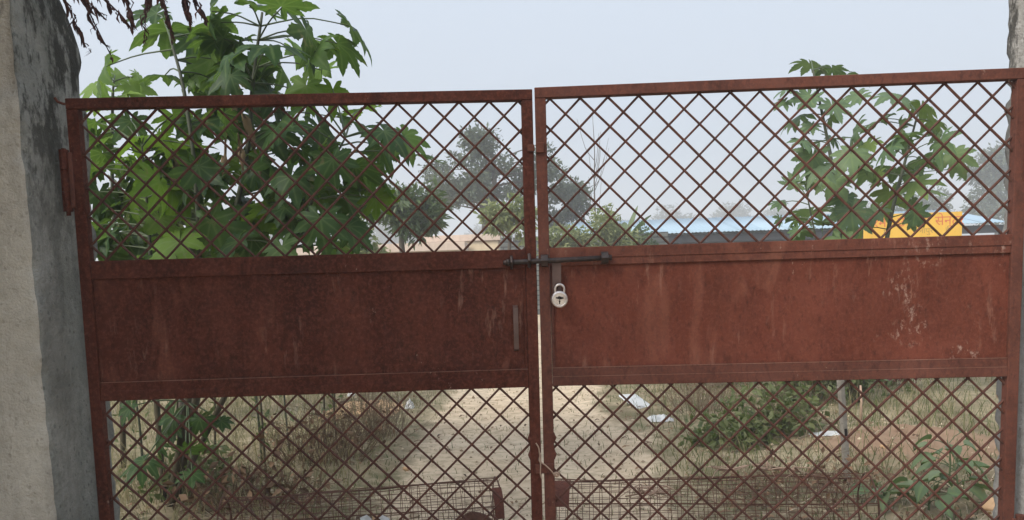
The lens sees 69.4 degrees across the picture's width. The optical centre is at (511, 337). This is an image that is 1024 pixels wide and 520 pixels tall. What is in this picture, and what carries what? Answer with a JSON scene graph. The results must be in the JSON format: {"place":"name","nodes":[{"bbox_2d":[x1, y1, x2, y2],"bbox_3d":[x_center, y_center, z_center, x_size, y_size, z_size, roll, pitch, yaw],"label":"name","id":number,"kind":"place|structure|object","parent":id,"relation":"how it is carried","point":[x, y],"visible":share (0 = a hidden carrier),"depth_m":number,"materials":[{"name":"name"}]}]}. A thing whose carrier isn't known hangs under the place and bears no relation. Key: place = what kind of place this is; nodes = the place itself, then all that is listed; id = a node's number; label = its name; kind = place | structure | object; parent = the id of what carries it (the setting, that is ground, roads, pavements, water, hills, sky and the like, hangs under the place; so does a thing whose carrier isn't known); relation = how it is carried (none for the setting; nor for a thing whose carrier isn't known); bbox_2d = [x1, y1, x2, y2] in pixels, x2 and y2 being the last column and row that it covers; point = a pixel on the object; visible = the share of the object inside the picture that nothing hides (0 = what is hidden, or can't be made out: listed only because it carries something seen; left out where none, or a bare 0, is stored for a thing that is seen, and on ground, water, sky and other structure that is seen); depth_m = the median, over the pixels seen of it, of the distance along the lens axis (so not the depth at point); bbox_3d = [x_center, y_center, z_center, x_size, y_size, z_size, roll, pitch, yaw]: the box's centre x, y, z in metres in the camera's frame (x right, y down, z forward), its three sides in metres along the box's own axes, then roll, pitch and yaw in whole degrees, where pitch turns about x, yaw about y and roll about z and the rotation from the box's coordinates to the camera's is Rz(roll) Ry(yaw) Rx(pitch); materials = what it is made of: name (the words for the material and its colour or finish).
{"place":"outdoors","nodes":[
{"label":"outdoors","id":0,"kind":"place"},
{"bbox_2d":[110,391,421,519],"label":"dry grass","id":1,"kind":"structure","parent":0,"point":[125,497],"depth_m":5.66,"materials":[{"name":"plant"}]},
{"bbox_2d":[60,0,1010,260],"label":"sky","id":2,"kind":"structure","parent":0,"point":[412,45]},
{"bbox_2d":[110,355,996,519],"bbox_3d":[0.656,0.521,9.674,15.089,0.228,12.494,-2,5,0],"label":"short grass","id":3,"kind":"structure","parent":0,"point":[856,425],"depth_m":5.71,"materials":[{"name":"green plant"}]},
{"bbox_2d":[110,315,998,519],"bbox_3d":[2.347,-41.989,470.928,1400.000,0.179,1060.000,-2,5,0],"label":"ground","id":4,"kind":"structure","parent":0,"point":[444,458],"depth_m":5.85,"materials":[{"name":"beige soil"}]},
{"bbox_2d":[0,0,119,519],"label":"gate pillar","id":5,"kind":"structure","parent":4,"relation":"on","point":[47,467],"depth_m":2.60,"materials":[{"name":"paint"}]},
{"bbox_2d":[53,89,553,519],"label":"gate leaf","id":6,"kind":"object","parent":5,"relation":"attached to","point":[254,325],"visible":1,"depth_m":2.77,"materials":[{"name":"metal"}]},
{"bbox_2d":[535,443,559,478],"bbox_3d":[0.137,0.470,2.823,0.091,0.140,0.019,-2,5,0],"label":"twine","id":7,"kind":"object","parent":6,"relation":"attached to","point":[554,473],"visible":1,"depth_m":2.82,"materials":[{"name":"beige fabric"}]},
{"bbox_2d":[80,65,157,468],"bbox_3d":[-2.954,-0.518,5.709,0.416,3.152,0.560,3,7,43],"label":"castor plant","id":8,"kind":"object","parent":4,"relation":"on","point":[128,86],"visible":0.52,"depth_m":5.60,"materials":[{"name":"green plant"}]},
{"bbox_2d":[63,0,208,62],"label":"dry leaves","id":9,"kind":"object","parent":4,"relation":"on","point":[147,8],"visible":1,"depth_m":2.62,"materials":[{"name":"plant"}]},
{"bbox_2d":[131,400,146,486],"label":"weed stalk","id":10,"kind":"object","parent":4,"relation":"on","point":[139,431],"visible":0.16,"depth_m":5.19,"materials":[{"name":"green plant"}]},
{"bbox_2d":[96,167,212,414],"bbox_3d":[-3.346,-0.343,7.182,1.576,2.794,1.091,-2,5,0],"label":"shrub","id":11,"kind":"object","parent":4,"relation":"on","point":[180,223],"visible":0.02,"depth_m":7.02,"materials":[{"name":"green plant"}]},
{"bbox_2d":[117,437,250,503],"bbox_3d":[-2.192,0.892,5.140,0.775,0.456,0.938,0,6,18],"label":"weed bush","id":12,"kind":"object","parent":4,"relation":"on","point":[167,476],"visible":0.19,"depth_m":4.99,"materials":[{"name":"green plant"}]},
{"bbox_2d":[210,398,227,451],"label":"weed stalk","id":13,"kind":"object","parent":4,"relation":"on","point":[212,409],"visible":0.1,"depth_m":5.68,"materials":[{"name":"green plant"}]},
{"bbox_2d":[161,433,347,518],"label":"dead bush","id":14,"kind":"object","parent":4,"relation":"on","point":[249,491],"visible":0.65,"depth_m":4.66,"materials":[{"name":"brown plant"}]},
{"bbox_2d":[249,396,264,461],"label":"weed stalk","id":15,"kind":"object","parent":4,"relation":"on","point":[250,408],"visible":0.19,"depth_m":5.89,"materials":[{"name":"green plant"}]},
{"bbox_2d":[251,396,269,476],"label":"weed stalk","id":16,"kind":"object","parent":4,"relation":"on","point":[262,426],"visible":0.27,"depth_m":5.39,"materials":[{"name":"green plant"}]},
{"bbox_2d":[87,0,445,506],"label":"castor plant","id":17,"kind":"object","parent":4,"relation":"on","point":[216,60],"visible":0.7,"depth_m":4.69,"materials":[{"name":"green plant"}]},
{"bbox_2d":[279,395,293,450],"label":"weed stalk","id":18,"kind":"object","parent":4,"relation":"on","point":[285,415],"visible":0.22,"depth_m":6.19,"materials":[{"name":"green plant"}]},
{"bbox_2d":[269,234,316,244],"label":"tree","id":19,"kind":"object","parent":4,"relation":"on","point":[281,241],"visible":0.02,"depth_m":184.22,"materials":[{"name":"grey plant"}]},
{"bbox_2d":[314,394,331,442],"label":"weed stalk","id":20,"kind":"object","parent":4,"relation":"on","point":[323,403],"visible":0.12,"depth_m":6.29,"materials":[{"name":"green plant"}]},
{"bbox_2d":[246,395,405,469],"bbox_3d":[-1.488,0.645,5.816,1.068,0.714,1.116,-6,7,-39],"label":"dead bush","id":21,"kind":"object","parent":4,"relation":"on","point":[329,435],"visible":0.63,"depth_m":5.75,"materials":[{"name":"brown plant"}]},
{"bbox_2d":[325,394,342,449],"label":"weed stalk","id":22,"kind":"object","parent":4,"relation":"on","point":[340,396],"visible":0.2,"depth_m":6.19,"materials":[{"name":"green plant"}]},
{"bbox_2d":[216,476,504,519],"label":"tree guard","id":23,"kind":"object","parent":4,"relation":"on","point":[499,511],"visible":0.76,"depth_m":3.95,"materials":[{"name":"metal"}]},
{"bbox_2d":[360,515,389,519],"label":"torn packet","id":24,"kind":"object","parent":23,"relation":"attached to","point":[367,517],"visible":0.76,"depth_m":3.75,"materials":[{"name":"white plastic"}]},
{"bbox_2d":[454,510,492,519],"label":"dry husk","id":25,"kind":"object","parent":23,"relation":"on","point":[473,515],"visible":0.75,"depth_m":3.78,"materials":[{"name":"plant"}]},
{"bbox_2d":[325,400,402,418],"bbox_3d":[-1.590,0.733,7.915,0.876,0.119,0.744,-2,5,0],"label":"dirt heap","id":26,"kind":"object","parent":4,"relation":"on","point":[379,404],"visible":0.27,"depth_m":7.84,"materials":[{"name":"brown soil"}]},
{"bbox_2d":[338,214,390,253],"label":"shrub","id":27,"kind":"object","parent":4,"relation":"on","point":[374,245],"visible":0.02,"depth_m":14.06,"materials":[{"name":"green plant"}]},
{"bbox_2d":[297,390,435,441],"bbox_3d":[-1.276,0.571,6.607,1.240,0.706,1.120,0,5,17],"label":"dead bush","id":28,"kind":"object","parent":4,"relation":"on","point":[374,414],"visible":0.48,"depth_m":6.60,"materials":[{"name":"brown plant"}]},
{"bbox_2d":[370,223,416,243],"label":"tree","id":29,"kind":"object","parent":4,"relation":"on","point":[382,239],"visible":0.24,"depth_m":193.43,"materials":[{"name":"grey plant"}]},
{"bbox_2d":[296,234,501,254],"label":"cream building","id":30,"kind":"structure","parent":4,"relation":"on","point":[461,241],"depth_m":35.39,"materials":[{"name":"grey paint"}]},
{"bbox_2d":[358,173,454,252],"bbox_3d":[-2.426,-1.746,16.546,2.424,3.795,1.989,-2,5,0],"label":"mango tree","id":31,"kind":"object","parent":4,"relation":"on","point":[418,222],"visible":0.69,"depth_m":16.18,"materials":[{"name":"green plant"}]},
{"bbox_2d":[404,398,414,408],"bbox_3d":[-1.116,0.702,8.004,0.106,0.111,0.130,-2,5,0],"label":"plastic scrap","id":32,"kind":"object","parent":4,"relation":"on","point":[411,407],"visible":0.52,"depth_m":7.97,"materials":[{"name":"white plastic"}]},
{"bbox_2d":[464,223,504,237],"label":"tree","id":33,"kind":"object","parent":4,"relation":"on","point":[476,230],"visible":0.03,"depth_m":214.56,"materials":[{"name":"grey plant"}]},
{"bbox_2d":[417,120,569,233],"bbox_3d":[-0.932,-6.564,38.569,7.552,9.256,5.593,-3,5,-12],"label":"tree","id":34,"kind":"object","parent":4,"relation":"on","point":[485,146],"visible":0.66,"depth_m":36.95,"materials":[{"name":"green plant"}]},
{"bbox_2d":[470,192,537,249],"bbox_3d":[-0.002,-1.982,19.216,1.753,3.632,1.584,0,6,23],"label":"young tree","id":35,"kind":"object","parent":4,"relation":"on","point":[505,219],"visible":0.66,"depth_m":18.84,"materials":[{"name":"green plant"}]},
{"bbox_2d":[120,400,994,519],"bbox_3d":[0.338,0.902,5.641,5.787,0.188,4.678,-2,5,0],"label":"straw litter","id":36,"kind":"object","parent":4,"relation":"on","point":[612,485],"visible":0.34,"depth_m":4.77,"materials":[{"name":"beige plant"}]},
{"bbox_2d":[122,383,993,519],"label":"clods","id":37,"kind":"object","parent":4,"relation":"on","point":[603,476],"visible":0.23,"depth_m":5.89,"materials":[{"name":"beige soil"}]},
{"bbox_2d":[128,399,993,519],"bbox_3d":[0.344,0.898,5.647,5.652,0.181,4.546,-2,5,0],"label":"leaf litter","id":38,"kind":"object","parent":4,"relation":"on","point":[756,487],"visible":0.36,"depth_m":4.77,"materials":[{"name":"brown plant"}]},
{"bbox_2d":[536,222,598,255],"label":"shrub","id":39,"kind":"object","parent":4,"relation":"on","point":[568,240],"visible":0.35,"depth_m":21.10,"materials":[{"name":"green plant"}]},
{"bbox_2d":[548,173,596,234],"bbox_3d":[3.042,-5.622,40.171,3.322,6.840,3.463,-2,5,0],"label":"tree","id":40,"kind":"object","parent":4,"relation":"on","point":[565,192],"visible":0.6,"depth_m":39.82,"materials":[{"name":"green plant"}]},
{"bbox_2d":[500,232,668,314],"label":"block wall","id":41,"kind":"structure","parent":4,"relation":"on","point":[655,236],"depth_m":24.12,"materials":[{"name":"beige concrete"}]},
{"bbox_2d":[577,115,608,230],"bbox_3d":[2.962,-4.470,26.507,1.078,6.951,0.567,-2,5,0],"label":"bare sapling","id":42,"kind":"object","parent":4,"relation":"on","point":[594,177],"visible":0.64,"depth_m":26.34,"materials":[{"name":"grey plant"}]},
{"bbox_2d":[582,202,642,245],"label":"shrub","id":43,"kind":"object","parent":4,"relation":"on","point":[608,235],"visible":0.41,"depth_m":21.48,"materials":[{"name":"green plant"}]},
{"bbox_2d":[606,205,650,233],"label":"banana plant","id":44,"kind":"object","parent":4,"relation":"on","point":[631,221],"visible":0.19,"depth_m":23.02,"materials":[{"name":"green plant"}]},
{"bbox_2d":[619,394,649,408],"bbox_3d":[1.296,0.658,7.731,0.247,0.012,0.377,-1,20,-28],"label":"plastic sheet","id":45,"kind":"object","parent":4,"relation":"on","point":[639,400],"visible":0.66,"depth_m":7.73,"materials":[{"name":"white plastic"}]},
{"bbox_2d":[630,221,658,244],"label":"shrub","id":46,"kind":"object","parent":4,"relation":"on","point":[651,241],"visible":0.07,"depth_m":22.51,"materials":[{"name":"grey plant"}]},
{"bbox_2d":[647,414,673,421],"bbox_3d":[1.407,0.747,6.993,0.256,0.054,0.219,-2,5,0],"label":"plastic bag","id":47,"kind":"object","parent":4,"relation":"on","point":[659,418],"visible":0.77,"depth_m":6.94,"materials":[{"name":"white plastic"}]},
{"bbox_2d":[650,203,701,219],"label":"tree","id":48,"kind":"object","parent":4,"relation":"on","point":[666,215],"visible":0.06,"depth_m":194.85,"materials":[{"name":"grey plant"}]},
{"bbox_2d":[642,382,760,415],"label":"dead bush","id":49,"kind":"object","parent":4,"relation":"on","point":[699,389],"visible":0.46,"depth_m":7.27,"materials":[{"name":"brown plant"}]},
{"bbox_2d":[555,472,879,519],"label":"tree guard","id":50,"kind":"object","parent":4,"relation":"on","point":[562,485],"visible":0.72,"depth_m":3.94,"materials":[{"name":"metal"}]},
{"bbox_2d":[604,483,689,502],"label":"dry roots","id":51,"kind":"object","parent":50,"relation":"on","point":[650,493],"visible":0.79,"depth_m":3.88,"materials":[{"name":"brown plant"}]},
{"bbox_2d":[709,461,831,477],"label":"dry roots","id":52,"kind":"object","parent":50,"relation":"on","point":[795,468],"visible":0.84,"depth_m":3.97,"materials":[{"name":"brown plant"}]},
{"bbox_2d":[678,404,782,450],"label":"weed bush","id":53,"kind":"object","parent":4,"relation":"on","point":[734,426],"visible":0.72,"depth_m":5.97,"materials":[{"name":"green plant"}]},
{"bbox_2d":[709,199,754,217],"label":"tree","id":54,"kind":"object","parent":4,"relation":"on","point":[739,210],"visible":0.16,"depth_m":203.29,"materials":[{"name":"grey plant"}]},
{"bbox_2d":[703,381,839,443],"bbox_3d":[2.216,0.599,6.335,1.176,0.566,0.960,-2,5,0],"label":"weed bush","id":55,"kind":"object","parent":4,"relation":"on","point":[790,423],"visible":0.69,"depth_m":6.17,"materials":[{"name":"green plant"}]},
{"bbox_2d":[565,210,1003,243],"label":"open shed","id":56,"kind":"structure","parent":4,"relation":"on","point":[758,228],"depth_m":31.23,"materials":[{"name":"metal"}]},
{"bbox_2d":[763,206,813,215],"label":"tree","id":57,"kind":"object","parent":4,"relation":"on","point":[784,211],"visible":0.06,"depth_m":207.92,"materials":[{"name":"grey plant"}]},
{"bbox_2d":[698,442,921,508],"bbox_3d":[1.873,0.832,4.615,1.520,0.385,0.657,-1,5,8],"label":"dead bush","id":58,"kind":"object","parent":4,"relation":"on","point":[821,484],"visible":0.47,"depth_m":4.60,"materials":[{"name":"brown plant"}]},
{"bbox_2d":[811,431,838,435],"bbox_3d":[2.585,0.782,6.083,0.280,0.030,0.105,-2,5,0],"label":"plastic scrap","id":59,"kind":"object","parent":4,"relation":"on","point":[830,433],"visible":0.59,"depth_m":6.06,"materials":[{"name":"white plastic"}]},
{"bbox_2d":[742,379,915,401],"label":"weed bush","id":60,"kind":"object","parent":4,"relation":"on","point":[820,389],"visible":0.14,"depth_m":7.64,"materials":[{"name":"green plant"}]},
{"bbox_2d":[837,380,850,482],"bbox_3d":[2.160,0.474,4.830,0.038,1.180,0.040,-9,8,-10],"label":"leaning post","id":61,"kind":"object","parent":4,"relation":"on","point":[843,422],"visible":0.36,"depth_m":4.83,"materials":[{"name":"concrete"}]},
{"bbox_2d":[831,199,874,212],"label":"tree","id":62,"kind":"object","parent":4,"relation":"on","point":[867,206],"visible":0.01,"depth_m":199.56,"materials":[{"name":"grey plant"}]},
{"bbox_2d":[859,385,862,419],"bbox_3d":[3.197,0.620,6.774,0.026,0.371,0.031,-2,5,0],"label":"stake","id":63,"kind":"object","parent":4,"relation":"on","point":[861,409],"visible":0.69,"depth_m":6.76,"materials":[{"name":"beige wood"}]},
{"bbox_2d":[768,59,978,403],"bbox_3d":[3.569,-1.094,7.367,2.142,3.596,1.610,-2,5,0],"label":"castor plant","id":64,"kind":"object","parent":4,"relation":"on","point":[835,180],"visible":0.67,"depth_m":7.18,"materials":[{"name":"green plant"}]},
{"bbox_2d":[846,480,925,511],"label":"broad leaved weed","id":65,"kind":"object","parent":4,"relation":"on","point":[885,498],"visible":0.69,"depth_m":4.33,"materials":[{"name":"green plant"}]},
{"bbox_2d":[863,211,963,238],"bbox_3d":[13.886,-2.752,25.611,3.393,3.100,0.094,-2,5,2],"label":"sign board","id":66,"kind":"object","parent":4,"relation":"on","point":[941,223],"visible":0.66,"depth_m":25.46,"materials":[{"name":"metal"}]},
{"bbox_2d":[880,179,957,211],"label":"tree","id":67,"kind":"object","parent":4,"relation":"on","point":[934,205],"visible":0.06,"depth_m":78.75,"materials":[{"name":"grey plant"}]},
{"bbox_2d":[883,473,968,519],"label":"broad leaved weed","id":68,"kind":"object","parent":4,"relation":"on","point":[921,490],"visible":0.77,"depth_m":4.19,"materials":[{"name":"green plant"}]},
{"bbox_2d":[908,429,989,483],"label":"broad leaved weed","id":69,"kind":"object","parent":4,"relation":"on","point":[958,450],"visible":0.62,"depth_m":4.83,"materials":[{"name":"green plant"}]},
{"bbox_2d":[911,445,991,501],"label":"broad leaved weed","id":70,"kind":"object","parent":4,"relation":"on","point":[977,490],"visible":0.59,"depth_m":4.34,"materials":[{"name":"green plant"}]},
{"bbox_2d":[959,140,1007,234],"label":"tree","id":71,"kind":"object","parent":4,"relation":"on","point":[989,174],"visible":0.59,"depth_m":76.15,"materials":[{"name":"green plant"}]},
{"bbox_2d":[980,497,994,513],"bbox_3d":[2.735,0.957,4.171,0.166,0.108,0.135,-2,5,0],"label":"stone","id":72,"kind":"object","parent":4,"relation":"on","point":[989,505],"visible":0.19,"depth_m":4.15,"materials":[{"name":"beige stone"}]},
{"bbox_2d":[993,0,1023,517],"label":"gate pillar","id":73,"kind":"structure","parent":4,"relation":"on","point":[1015,46],"depth_m":2.80,"materials":[{"name":"concrete"}]},
{"bbox_2d":[503,68,1023,519],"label":"gate leaf","id":74,"kind":"object","parent":73,"relation":"attached to","point":[878,309],"visible":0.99,"depth_m":2.75,"materials":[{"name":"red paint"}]},
{"bbox_2d":[551,283,567,307],"bbox_3d":[0.176,-0.157,2.740,0.063,0.091,0.024,1,9,-2],"label":"padlock","id":75,"kind":"object","parent":74,"relation":"hanging from","point":[559,299],"visible":1,"depth_m":2.73,"materials":[{"name":"silver metal"}]},
{"bbox_2d":[610,377,998,486],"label":"grass","id":76,"kind":"structure","parent":0,"point":[879,418],"depth_m":6.11,"materials":[{"name":"green plant"}]},
{"bbox_2d":[881,378,920,385],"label":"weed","id":77,"kind":"object","parent":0,"point":[893,381],"visible":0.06,"depth_m":8.27,"materials":[{"name":"green plant"}]}
]}

